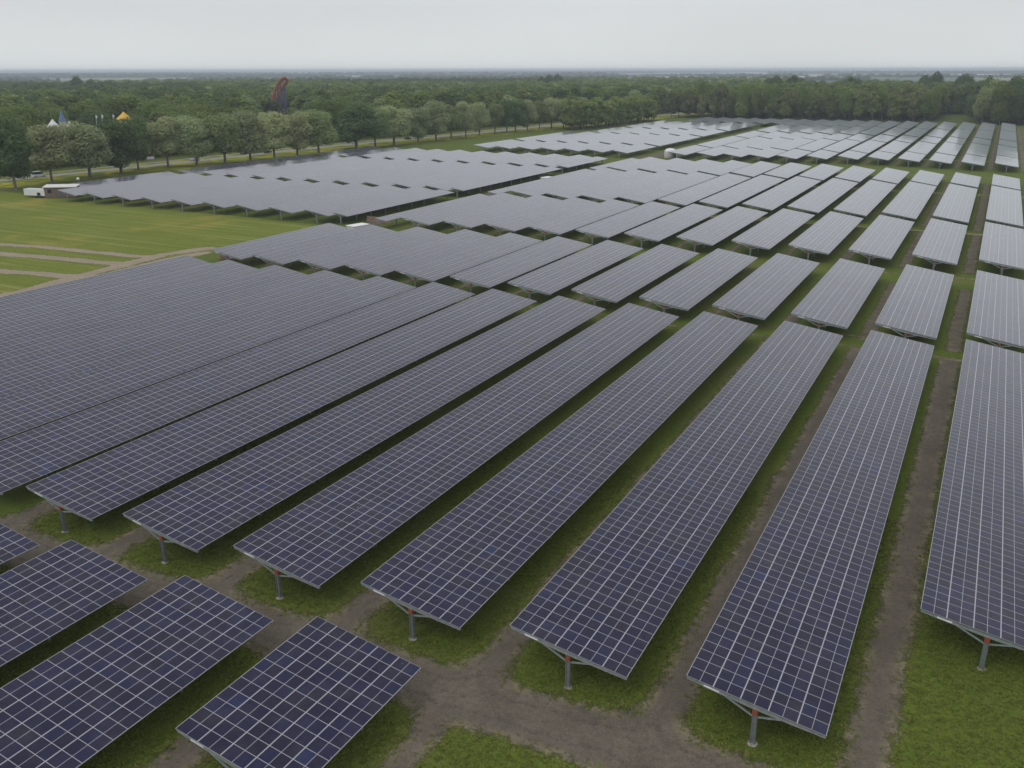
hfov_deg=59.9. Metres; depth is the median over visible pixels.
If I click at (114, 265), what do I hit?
sandy track
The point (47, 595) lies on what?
solar table
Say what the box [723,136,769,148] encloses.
solar table
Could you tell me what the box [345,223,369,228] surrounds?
transformer kiosk
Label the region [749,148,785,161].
solar table
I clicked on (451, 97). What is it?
far treeline
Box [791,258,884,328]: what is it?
solar table
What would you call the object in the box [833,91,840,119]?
woodland tree
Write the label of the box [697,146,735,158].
solar table
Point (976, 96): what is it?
woodland tree
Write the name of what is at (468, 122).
roadside tree
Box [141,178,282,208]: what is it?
solar table
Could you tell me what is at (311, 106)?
woodland tree
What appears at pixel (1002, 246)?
solar table
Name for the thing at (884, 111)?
woodland tree
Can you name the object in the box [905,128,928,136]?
solar table
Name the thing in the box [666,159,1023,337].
cross path
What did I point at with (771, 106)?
woodland tree
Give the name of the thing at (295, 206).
solar table
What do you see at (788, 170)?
solar table
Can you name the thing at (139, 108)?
woodland tree
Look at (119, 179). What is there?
solar table
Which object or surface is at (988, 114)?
woodland tree
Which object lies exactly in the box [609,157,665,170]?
solar table
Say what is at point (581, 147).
solar table
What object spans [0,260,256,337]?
solar table
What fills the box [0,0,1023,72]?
sky
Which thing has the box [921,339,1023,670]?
solar table
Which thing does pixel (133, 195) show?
solar table
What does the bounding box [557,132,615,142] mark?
solar table
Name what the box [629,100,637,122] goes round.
hedge wood tree
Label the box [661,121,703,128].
solar table
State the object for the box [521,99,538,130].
roadside tree
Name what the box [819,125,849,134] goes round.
solar table
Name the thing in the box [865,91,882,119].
woodland tree
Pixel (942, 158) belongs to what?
solar table
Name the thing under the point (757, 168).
solar table
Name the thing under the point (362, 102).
woodland tree
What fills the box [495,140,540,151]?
solar table
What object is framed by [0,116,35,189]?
roadside tree
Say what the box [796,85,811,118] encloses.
woodland tree
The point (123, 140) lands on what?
roadside tree
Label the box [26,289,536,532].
solar table
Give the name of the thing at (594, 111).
hedge wood tree
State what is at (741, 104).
woodland tree
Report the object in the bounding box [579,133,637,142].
solar table
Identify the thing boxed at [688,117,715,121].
solar table
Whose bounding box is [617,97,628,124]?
hedge wood tree
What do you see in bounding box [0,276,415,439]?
solar table
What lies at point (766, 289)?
solar table
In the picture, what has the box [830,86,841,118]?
woodland tree
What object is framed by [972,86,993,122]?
woodland tree
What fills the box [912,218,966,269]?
solar table
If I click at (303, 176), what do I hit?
solar table
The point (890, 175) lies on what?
solar table
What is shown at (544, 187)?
solar table
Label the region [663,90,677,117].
woodland tree
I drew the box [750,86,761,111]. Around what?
woodland tree
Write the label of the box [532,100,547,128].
roadside tree
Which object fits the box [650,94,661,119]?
hedge wood tree
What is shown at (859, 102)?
woodland tree
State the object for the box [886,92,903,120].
woodland tree
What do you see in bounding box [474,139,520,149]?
solar table
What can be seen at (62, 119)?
spire tower
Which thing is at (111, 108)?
woodland tree
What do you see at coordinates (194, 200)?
solar table
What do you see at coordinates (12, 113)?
woodland tree
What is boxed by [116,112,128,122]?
yellow tent
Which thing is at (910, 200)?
solar table
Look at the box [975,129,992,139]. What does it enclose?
solar table
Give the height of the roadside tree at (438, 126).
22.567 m
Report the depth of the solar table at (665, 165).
345.95 m
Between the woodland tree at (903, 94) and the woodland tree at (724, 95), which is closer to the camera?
the woodland tree at (903, 94)
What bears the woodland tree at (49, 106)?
on the ground
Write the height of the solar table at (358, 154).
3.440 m
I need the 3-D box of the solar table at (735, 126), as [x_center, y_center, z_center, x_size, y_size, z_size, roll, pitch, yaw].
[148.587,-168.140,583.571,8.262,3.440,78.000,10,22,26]
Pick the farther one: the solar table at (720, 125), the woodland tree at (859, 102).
the woodland tree at (859, 102)
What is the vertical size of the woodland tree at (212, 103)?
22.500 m
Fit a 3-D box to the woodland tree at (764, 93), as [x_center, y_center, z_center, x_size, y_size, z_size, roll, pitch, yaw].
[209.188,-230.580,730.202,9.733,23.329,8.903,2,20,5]
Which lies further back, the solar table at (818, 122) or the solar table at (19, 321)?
the solar table at (818, 122)
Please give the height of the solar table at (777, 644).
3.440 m
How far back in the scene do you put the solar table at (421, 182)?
312.06 m
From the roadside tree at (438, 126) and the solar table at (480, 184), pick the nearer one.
the solar table at (480, 184)
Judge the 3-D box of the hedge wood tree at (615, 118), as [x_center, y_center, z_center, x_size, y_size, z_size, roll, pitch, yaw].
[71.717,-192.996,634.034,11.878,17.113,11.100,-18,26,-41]
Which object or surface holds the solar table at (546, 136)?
on the ground
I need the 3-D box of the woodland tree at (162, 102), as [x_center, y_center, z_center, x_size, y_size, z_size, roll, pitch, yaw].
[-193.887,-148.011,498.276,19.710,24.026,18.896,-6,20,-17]
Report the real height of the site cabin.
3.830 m
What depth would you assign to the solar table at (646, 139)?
473.25 m
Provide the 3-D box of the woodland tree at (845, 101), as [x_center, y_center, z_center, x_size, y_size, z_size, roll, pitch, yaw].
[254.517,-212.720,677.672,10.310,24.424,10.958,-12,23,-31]
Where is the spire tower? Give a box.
[58,110,66,126]
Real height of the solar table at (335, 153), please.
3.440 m
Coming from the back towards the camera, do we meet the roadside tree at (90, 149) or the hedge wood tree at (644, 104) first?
the hedge wood tree at (644, 104)
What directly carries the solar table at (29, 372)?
on the ground
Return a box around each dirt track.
[0,486,927,767]
[263,126,1023,352]
[403,292,962,549]
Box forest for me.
[0,75,1023,125]
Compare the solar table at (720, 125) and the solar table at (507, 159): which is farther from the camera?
the solar table at (720, 125)
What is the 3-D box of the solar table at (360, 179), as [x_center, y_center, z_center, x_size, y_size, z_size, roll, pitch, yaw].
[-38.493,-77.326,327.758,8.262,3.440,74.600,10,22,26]
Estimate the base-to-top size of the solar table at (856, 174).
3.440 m
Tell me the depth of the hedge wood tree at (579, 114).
587.72 m
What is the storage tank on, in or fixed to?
on the ground
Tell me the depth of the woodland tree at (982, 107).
643.90 m
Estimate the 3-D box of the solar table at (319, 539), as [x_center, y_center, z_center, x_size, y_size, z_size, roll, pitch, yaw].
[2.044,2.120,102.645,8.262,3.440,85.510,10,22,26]
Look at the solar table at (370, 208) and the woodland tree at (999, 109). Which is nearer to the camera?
the solar table at (370, 208)
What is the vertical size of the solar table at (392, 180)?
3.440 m
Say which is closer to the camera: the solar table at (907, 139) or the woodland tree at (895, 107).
the solar table at (907, 139)
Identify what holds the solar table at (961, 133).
on the ground
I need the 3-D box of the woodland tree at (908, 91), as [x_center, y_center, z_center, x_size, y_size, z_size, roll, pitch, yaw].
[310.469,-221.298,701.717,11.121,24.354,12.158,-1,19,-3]
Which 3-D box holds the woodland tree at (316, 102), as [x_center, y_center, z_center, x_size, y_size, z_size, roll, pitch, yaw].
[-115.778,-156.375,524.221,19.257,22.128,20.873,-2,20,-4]
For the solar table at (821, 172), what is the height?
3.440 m
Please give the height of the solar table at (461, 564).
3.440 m
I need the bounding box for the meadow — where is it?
[0,191,317,292]
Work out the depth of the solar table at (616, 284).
161.77 m
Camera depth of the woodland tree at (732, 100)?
729.41 m
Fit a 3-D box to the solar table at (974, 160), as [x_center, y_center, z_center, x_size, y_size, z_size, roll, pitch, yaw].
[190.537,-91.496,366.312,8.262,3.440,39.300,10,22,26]
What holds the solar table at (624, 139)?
on the ground
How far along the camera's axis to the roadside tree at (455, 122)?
516.93 m
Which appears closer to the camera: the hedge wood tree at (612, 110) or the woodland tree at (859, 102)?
the hedge wood tree at (612, 110)
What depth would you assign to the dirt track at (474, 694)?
57.58 m
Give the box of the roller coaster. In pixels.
[271,77,287,113]
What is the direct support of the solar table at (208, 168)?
on the ground
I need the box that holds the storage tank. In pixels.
[664,148,675,157]
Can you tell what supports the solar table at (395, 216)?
on the ground
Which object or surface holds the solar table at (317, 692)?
on the ground
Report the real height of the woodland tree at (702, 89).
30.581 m
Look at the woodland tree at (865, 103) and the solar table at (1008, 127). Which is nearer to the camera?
the solar table at (1008, 127)
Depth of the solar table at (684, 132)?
527.69 m
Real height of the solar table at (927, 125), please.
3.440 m
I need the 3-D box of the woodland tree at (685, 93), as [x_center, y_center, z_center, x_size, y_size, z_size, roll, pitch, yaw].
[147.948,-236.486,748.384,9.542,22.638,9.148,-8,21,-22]
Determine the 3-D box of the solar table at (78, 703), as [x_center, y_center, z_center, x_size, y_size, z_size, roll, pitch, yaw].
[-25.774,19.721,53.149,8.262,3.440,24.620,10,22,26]
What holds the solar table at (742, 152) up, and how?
on the ground
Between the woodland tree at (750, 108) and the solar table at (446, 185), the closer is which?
the solar table at (446, 185)
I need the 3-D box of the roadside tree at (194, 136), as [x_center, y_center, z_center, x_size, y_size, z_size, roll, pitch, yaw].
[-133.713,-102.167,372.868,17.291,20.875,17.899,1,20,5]
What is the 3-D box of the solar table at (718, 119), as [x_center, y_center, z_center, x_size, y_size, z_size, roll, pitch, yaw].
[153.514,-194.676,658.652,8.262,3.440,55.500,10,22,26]
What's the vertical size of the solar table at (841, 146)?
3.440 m
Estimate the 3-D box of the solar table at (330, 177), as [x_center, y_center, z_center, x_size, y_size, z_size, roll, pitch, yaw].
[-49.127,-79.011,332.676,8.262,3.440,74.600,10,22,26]
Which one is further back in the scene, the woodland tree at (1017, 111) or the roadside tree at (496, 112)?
the woodland tree at (1017, 111)
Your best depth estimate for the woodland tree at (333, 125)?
494.10 m
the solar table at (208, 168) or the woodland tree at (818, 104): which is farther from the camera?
the woodland tree at (818, 104)
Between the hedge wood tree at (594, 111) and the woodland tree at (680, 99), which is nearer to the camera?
the hedge wood tree at (594, 111)
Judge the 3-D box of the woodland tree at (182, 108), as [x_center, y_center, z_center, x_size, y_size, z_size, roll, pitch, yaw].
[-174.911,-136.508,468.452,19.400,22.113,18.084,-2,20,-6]
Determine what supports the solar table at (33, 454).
on the ground
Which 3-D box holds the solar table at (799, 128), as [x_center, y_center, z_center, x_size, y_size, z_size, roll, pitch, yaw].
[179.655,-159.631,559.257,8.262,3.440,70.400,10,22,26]
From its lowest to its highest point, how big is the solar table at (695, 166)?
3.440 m
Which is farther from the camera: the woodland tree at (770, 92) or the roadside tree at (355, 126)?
the woodland tree at (770, 92)
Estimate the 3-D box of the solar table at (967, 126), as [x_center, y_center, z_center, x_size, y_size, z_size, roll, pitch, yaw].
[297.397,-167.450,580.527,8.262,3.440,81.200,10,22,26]
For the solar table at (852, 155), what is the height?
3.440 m
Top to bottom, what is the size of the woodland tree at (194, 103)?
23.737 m
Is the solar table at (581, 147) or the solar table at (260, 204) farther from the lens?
the solar table at (581, 147)
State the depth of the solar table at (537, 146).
438.69 m
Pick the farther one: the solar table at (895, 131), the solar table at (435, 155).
the solar table at (895, 131)
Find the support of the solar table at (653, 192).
on the ground
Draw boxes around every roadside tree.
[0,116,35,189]
[24,124,71,182]
[58,120,114,177]
[91,118,150,173]
[122,115,152,169]
[146,116,186,167]
[175,114,214,165]
[202,112,245,163]
[232,109,267,160]
[253,110,292,158]
[283,110,312,155]
[304,109,338,152]
[335,101,381,148]
[368,107,392,146]
[378,104,412,144]
[406,107,433,141]
[423,99,450,140]
[439,104,465,137]
[456,100,476,136]
[472,102,490,134]
[486,103,504,133]
[497,99,515,132]
[508,98,529,131]
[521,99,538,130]
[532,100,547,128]
[543,97,560,128]
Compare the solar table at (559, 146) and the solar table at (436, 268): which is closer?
the solar table at (436, 268)
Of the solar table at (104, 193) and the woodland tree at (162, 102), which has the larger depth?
the woodland tree at (162, 102)
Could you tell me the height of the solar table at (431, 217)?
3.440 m
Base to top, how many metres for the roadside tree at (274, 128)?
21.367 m
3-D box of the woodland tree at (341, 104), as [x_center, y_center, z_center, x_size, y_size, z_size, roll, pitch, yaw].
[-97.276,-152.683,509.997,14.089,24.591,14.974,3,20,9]
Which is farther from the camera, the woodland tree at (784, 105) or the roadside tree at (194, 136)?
the woodland tree at (784, 105)
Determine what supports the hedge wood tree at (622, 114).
on the ground
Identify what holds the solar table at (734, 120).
on the ground
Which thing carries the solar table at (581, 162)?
on the ground
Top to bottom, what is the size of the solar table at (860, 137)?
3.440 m
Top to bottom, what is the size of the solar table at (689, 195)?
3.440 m
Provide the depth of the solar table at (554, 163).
362.85 m
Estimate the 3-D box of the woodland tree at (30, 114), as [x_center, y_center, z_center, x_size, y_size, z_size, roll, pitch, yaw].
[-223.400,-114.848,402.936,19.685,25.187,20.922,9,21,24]
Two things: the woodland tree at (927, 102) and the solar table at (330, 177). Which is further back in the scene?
the woodland tree at (927, 102)
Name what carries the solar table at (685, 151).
on the ground
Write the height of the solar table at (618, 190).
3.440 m
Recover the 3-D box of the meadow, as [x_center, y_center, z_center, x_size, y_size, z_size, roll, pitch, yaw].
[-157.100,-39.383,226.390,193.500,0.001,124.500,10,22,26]
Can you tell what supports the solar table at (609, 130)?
on the ground
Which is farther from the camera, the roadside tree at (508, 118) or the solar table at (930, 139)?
the roadside tree at (508, 118)
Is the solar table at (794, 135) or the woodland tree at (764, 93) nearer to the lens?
the solar table at (794, 135)
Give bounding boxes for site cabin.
[42,184,79,197]
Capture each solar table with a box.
[0,255,211,314]
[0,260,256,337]
[0,265,306,364]
[0,270,360,398]
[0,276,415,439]
[0,282,473,494]
[0,523,38,563]
[0,540,147,666]
[0,575,272,767]
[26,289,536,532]
[58,173,203,201]
[70,171,177,186]
[85,174,229,203]
[112,176,256,206]
[123,296,605,563]
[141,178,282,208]
[171,179,311,211]
[175,616,420,767]
[178,154,319,173]
[202,155,341,175]
[202,181,340,214]
[211,223,350,260]
[227,156,364,176]
[233,303,678,599]
[235,183,370,216]
[252,225,396,266]
[253,157,387,178]
[268,184,402,219]
[279,158,411,180]
[297,227,445,272]
[304,186,434,222]
[306,159,437,183]
[318,146,383,156]
[333,189,454,223]
[335,160,464,185]
[339,147,402,158]
[344,229,493,279]
[361,148,425,159]
[361,311,757,640]
[364,162,489,187]
[376,194,486,226]
[384,149,446,159]
[394,163,518,188]
[396,233,542,288]
[402,193,523,227]
[408,150,470,160]
[425,164,544,190]
[432,151,493,161]
[443,195,561,230]
[450,166,561,196]
[450,236,591,297]
[457,152,517,163]
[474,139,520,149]
[483,152,543,164]
[485,197,597,235]
[488,169,592,194]
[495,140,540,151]
[508,240,642,304]
[509,154,568,165]
[510,321,842,689]
[511,168,623,196]
[517,131,577,140]
[518,141,561,151]
[529,199,638,240]
[536,131,597,142]
[537,155,591,168]
[540,141,585,154]
[545,169,653,198]
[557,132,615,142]
[557,156,606,172]
[563,142,608,152]
[571,244,698,305]
[575,201,679,245]
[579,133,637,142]
[581,170,685,201]
[587,143,630,156]
[589,158,638,169]
[592,127,629,132]
[599,133,656,143]
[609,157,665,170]
[611,127,646,133]
[611,144,655,154]
[619,172,717,208]
[623,134,675,144]
[624,204,722,247]
[625,120,669,127]
[629,128,666,133]
[638,158,694,172]
[639,248,757,312]
[643,121,686,128]
[644,134,698,149]
[650,128,683,134]
[659,173,750,205]
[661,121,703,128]
[668,145,710,157]
[668,159,721,173]
[669,129,704,135]
[676,206,767,251]
[678,121,719,129]
[686,330,933,746]
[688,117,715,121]
[690,129,725,137]
[697,136,747,147]
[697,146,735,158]
[698,122,739,129]
[699,160,750,175]
[699,175,784,207]
[704,117,730,121]
[712,253,818,320]
[716,122,757,132]
[720,117,745,122]
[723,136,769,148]
[723,147,760,158]
[731,161,780,177]
[732,208,814,255]
[735,131,767,138]
[737,118,763,122]
[742,176,820,210]
[747,137,791,149]
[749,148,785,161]
[755,118,778,125]
[757,124,792,134]
[758,131,789,138]
[764,162,811,178]
[771,118,796,124]
[771,138,815,150]
[777,149,811,163]
[779,125,812,132]
[780,132,809,139]
[784,119,812,126]
[787,178,857,213]
[788,211,863,259]
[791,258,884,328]
[796,138,837,153]
[798,125,830,133]
[800,164,842,180]
[802,132,829,139]
[803,119,830,125]
[807,150,837,163]
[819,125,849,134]
[821,119,849,126]
[822,139,860,152]
[824,133,851,140]
[834,180,895,216]
[835,166,875,182]
[838,150,866,163]
[839,120,865,127]
[839,126,868,134]
[847,133,873,141]
[849,215,913,264]
[850,140,884,153]
[857,120,882,129]
[861,126,887,135]
[868,151,896,164]
[871,134,894,142]
[872,168,908,183]
[875,264,953,339]
[876,121,900,128]
[879,141,910,153]
[882,127,908,136]
[882,181,936,219]
[895,135,917,142]
[896,121,918,128]
[898,151,925,165]
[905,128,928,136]
[908,141,936,154]
[911,170,943,185]
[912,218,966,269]
[916,121,937,129]
[920,136,941,143]
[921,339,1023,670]
[927,128,949,137]
[929,153,955,168]
[933,184,976,223]
[936,142,961,155]
[937,121,956,129]
[946,137,965,144]
[951,129,971,138]
[951,172,980,187]
[958,122,975,130]
[961,154,986,170]
[966,143,989,156]
[967,270,1023,348]
[972,137,990,145]
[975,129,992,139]
[979,122,995,131]
[979,222,1023,274]
[986,186,1022,226]
[992,174,1019,189]
[995,155,1018,172]
[997,145,1017,157]
[998,139,1016,147]
[999,130,1016,141]
[1001,122,1015,131]
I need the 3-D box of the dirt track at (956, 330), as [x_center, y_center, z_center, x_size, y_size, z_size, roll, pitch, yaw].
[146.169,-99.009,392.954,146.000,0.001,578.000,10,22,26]
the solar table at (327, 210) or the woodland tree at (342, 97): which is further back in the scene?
the woodland tree at (342, 97)
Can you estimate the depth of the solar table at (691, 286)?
156.77 m
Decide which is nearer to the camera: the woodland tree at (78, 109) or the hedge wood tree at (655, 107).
the woodland tree at (78, 109)
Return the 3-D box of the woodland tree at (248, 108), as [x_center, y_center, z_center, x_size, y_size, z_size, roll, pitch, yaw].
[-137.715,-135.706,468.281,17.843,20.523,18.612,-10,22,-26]
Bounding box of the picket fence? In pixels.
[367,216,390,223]
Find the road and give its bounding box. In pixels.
[0,113,685,180]
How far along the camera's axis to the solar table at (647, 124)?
604.91 m
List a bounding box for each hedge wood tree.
[558,101,569,129]
[561,99,579,129]
[571,102,584,129]
[577,102,593,128]
[587,100,598,127]
[595,98,608,127]
[600,102,609,123]
[606,100,616,126]
[612,103,619,125]
[616,98,627,124]
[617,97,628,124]
[625,100,634,123]
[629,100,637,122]
[635,99,643,122]
[639,98,648,121]
[644,98,655,121]
[648,98,657,120]
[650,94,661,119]
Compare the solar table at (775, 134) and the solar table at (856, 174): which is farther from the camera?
the solar table at (775, 134)
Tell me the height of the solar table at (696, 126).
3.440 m
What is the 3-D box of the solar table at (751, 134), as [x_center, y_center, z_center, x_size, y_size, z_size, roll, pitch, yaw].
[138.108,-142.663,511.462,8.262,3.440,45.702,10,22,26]
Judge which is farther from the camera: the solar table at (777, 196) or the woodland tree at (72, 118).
the woodland tree at (72, 118)
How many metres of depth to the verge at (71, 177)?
406.89 m
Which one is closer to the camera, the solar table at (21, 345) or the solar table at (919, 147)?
the solar table at (21, 345)
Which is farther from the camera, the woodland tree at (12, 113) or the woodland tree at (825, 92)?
the woodland tree at (825, 92)
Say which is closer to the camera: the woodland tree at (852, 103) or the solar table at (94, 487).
the solar table at (94, 487)
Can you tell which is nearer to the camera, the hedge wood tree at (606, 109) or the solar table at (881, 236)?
the solar table at (881, 236)
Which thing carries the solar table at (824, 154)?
on the ground
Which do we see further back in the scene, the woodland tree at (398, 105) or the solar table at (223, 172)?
the woodland tree at (398, 105)
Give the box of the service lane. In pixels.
[365,128,762,224]
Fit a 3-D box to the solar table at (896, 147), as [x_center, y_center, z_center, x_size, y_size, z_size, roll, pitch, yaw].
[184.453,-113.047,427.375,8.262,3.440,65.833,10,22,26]
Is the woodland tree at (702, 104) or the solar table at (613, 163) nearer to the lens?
the solar table at (613, 163)
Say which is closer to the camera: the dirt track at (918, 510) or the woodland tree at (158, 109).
the dirt track at (918, 510)
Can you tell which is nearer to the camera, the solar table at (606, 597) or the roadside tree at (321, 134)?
the solar table at (606, 597)
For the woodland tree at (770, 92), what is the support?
on the ground
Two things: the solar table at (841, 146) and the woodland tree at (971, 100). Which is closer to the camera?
the solar table at (841, 146)
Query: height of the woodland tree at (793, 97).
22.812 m
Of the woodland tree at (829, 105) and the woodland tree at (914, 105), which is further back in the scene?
the woodland tree at (829, 105)
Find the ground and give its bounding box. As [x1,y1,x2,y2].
[0,70,1023,767]
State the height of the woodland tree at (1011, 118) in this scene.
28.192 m
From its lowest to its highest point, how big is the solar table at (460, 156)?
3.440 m
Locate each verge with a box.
[0,112,712,188]
[0,113,677,178]
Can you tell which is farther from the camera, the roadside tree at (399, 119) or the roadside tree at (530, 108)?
the roadside tree at (530, 108)
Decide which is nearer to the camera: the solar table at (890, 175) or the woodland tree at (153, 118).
the solar table at (890, 175)
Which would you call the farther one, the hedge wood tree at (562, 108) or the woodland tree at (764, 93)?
the woodland tree at (764, 93)
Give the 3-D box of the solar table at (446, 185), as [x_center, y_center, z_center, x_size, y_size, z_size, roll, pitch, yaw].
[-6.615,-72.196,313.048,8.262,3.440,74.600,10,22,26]
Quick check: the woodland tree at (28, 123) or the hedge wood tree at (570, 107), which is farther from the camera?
the hedge wood tree at (570, 107)
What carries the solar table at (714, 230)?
on the ground
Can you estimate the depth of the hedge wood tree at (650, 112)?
684.78 m
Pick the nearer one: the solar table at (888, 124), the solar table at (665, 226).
the solar table at (665, 226)
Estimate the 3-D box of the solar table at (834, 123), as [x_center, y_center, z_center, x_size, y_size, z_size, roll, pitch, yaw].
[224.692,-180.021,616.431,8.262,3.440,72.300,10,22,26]
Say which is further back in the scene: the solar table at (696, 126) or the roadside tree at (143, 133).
the solar table at (696, 126)
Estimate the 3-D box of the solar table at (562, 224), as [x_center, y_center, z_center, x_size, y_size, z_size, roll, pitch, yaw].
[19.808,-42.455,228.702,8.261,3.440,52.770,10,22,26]
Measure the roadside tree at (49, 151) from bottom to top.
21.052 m
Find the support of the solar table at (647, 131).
on the ground
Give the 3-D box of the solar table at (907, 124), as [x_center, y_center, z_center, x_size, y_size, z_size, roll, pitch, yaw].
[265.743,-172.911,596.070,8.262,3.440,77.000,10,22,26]
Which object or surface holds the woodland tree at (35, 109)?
on the ground
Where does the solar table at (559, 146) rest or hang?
on the ground
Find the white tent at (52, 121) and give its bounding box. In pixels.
[47,119,60,128]
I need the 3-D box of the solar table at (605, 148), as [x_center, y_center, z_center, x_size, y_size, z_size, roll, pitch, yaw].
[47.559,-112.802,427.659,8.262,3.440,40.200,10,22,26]
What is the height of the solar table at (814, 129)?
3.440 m
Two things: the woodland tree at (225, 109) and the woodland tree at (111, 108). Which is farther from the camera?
the woodland tree at (111, 108)
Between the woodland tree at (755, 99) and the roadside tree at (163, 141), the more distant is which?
the woodland tree at (755, 99)
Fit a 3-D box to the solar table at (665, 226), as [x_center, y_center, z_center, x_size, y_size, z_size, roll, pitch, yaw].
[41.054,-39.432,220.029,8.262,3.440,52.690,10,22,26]
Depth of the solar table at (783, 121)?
636.78 m
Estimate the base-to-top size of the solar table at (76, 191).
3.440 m
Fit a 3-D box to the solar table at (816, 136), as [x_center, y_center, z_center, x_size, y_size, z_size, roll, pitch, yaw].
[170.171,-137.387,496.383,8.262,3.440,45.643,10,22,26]
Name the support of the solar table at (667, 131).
on the ground
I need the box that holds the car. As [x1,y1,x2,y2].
[31,171,45,176]
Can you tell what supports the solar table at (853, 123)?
on the ground
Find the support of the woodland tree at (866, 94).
on the ground
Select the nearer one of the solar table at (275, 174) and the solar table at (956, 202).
the solar table at (956, 202)
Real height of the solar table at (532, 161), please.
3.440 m
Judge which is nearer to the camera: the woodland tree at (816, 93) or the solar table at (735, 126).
the solar table at (735, 126)
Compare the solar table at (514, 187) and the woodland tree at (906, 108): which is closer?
the solar table at (514, 187)
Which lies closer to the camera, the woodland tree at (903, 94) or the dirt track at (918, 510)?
the dirt track at (918, 510)
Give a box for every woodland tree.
[0,107,22,121]
[0,113,28,162]
[4,103,45,128]
[8,117,35,166]
[17,103,38,112]
[26,127,46,162]
[38,101,69,127]
[43,107,69,124]
[65,112,74,122]
[67,98,99,125]
[79,109,112,126]
[94,95,125,122]
[117,108,140,123]
[135,100,151,125]
[141,98,165,118]
[145,112,168,156]
[148,99,172,108]
[149,103,175,114]
[166,111,182,154]
[172,103,186,113]
[180,107,198,117]
[187,100,208,112]
[187,102,218,116]
[190,110,213,123]
[205,101,224,109]
[205,105,235,117]
[234,106,261,118]
[300,102,315,112]
[302,101,317,111]
[302,109,337,135]
[313,97,341,123]
[331,96,350,124]
[332,94,354,105]
[353,99,371,108]
[386,99,408,135]
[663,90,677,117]
[675,89,684,116]
[681,91,695,114]
[682,89,692,116]
[696,79,708,117]
[696,93,708,117]
[706,86,720,117]
[719,88,730,116]
[726,87,737,114]
[735,81,750,117]
[748,91,754,117]
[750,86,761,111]
[755,93,764,116]
[762,89,767,117]
[764,85,777,117]
[764,95,778,116]
[778,93,792,116]
[789,91,796,115]
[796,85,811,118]
[797,99,808,115]
[804,95,818,119]
[811,91,824,119]
[811,95,822,119]
[820,86,830,115]
[824,93,835,119]
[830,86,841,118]
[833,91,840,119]
[839,88,852,115]
[846,91,855,120]
[853,92,866,118]
[858,91,866,116]
[860,92,868,119]
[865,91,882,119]
[877,86,888,120]
[880,89,890,120]
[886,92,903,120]
[897,91,906,119]
[902,88,912,119]
[902,92,914,120]
[906,91,923,121]
[918,91,934,121]
[924,107,933,121]
[928,84,941,119]
[963,94,978,120]
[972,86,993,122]
[973,93,988,121]
[973,97,992,123]
[986,93,1001,123]
[989,80,1015,124]
[1007,88,1022,123]
[1010,91,1023,124]
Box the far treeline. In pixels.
[0,70,1023,116]
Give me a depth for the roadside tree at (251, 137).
387.80 m
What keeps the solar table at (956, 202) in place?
on the ground
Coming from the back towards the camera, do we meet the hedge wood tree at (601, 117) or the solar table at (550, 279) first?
the hedge wood tree at (601, 117)
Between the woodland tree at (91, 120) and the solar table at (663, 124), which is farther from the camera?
the solar table at (663, 124)
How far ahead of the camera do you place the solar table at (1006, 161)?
357.10 m
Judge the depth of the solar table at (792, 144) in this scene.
441.83 m
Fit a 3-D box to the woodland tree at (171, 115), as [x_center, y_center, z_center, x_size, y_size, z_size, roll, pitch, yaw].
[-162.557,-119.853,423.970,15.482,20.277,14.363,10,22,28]
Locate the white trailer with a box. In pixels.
[23,188,44,197]
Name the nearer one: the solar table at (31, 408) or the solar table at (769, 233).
the solar table at (31, 408)
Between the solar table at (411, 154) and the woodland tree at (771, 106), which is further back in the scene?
the woodland tree at (771, 106)
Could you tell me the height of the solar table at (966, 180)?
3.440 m
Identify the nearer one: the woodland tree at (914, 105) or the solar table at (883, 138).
the solar table at (883, 138)
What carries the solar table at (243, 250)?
on the ground
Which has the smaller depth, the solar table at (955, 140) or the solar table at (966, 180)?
the solar table at (966, 180)
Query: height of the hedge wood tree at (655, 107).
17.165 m
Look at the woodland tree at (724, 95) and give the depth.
720.35 m
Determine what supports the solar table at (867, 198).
on the ground
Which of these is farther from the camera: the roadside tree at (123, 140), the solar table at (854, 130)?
the solar table at (854, 130)
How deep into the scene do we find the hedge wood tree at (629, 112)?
655.49 m
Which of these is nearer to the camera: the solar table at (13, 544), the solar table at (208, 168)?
the solar table at (13, 544)
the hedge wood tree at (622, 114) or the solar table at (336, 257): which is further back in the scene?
the hedge wood tree at (622, 114)
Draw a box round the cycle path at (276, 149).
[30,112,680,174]
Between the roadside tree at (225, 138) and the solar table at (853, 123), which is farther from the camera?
the solar table at (853, 123)
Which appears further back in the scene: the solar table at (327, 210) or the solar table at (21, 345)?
the solar table at (327, 210)
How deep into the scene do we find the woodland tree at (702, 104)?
728.79 m
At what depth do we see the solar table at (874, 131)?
534.44 m
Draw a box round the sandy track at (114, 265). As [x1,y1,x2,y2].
[0,243,216,296]
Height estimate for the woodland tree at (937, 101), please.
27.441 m
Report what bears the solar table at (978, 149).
on the ground
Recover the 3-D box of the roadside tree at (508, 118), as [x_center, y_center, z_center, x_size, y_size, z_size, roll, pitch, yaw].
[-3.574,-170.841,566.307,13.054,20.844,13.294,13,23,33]
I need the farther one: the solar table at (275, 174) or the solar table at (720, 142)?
the solar table at (720, 142)
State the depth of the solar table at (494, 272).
171.70 m

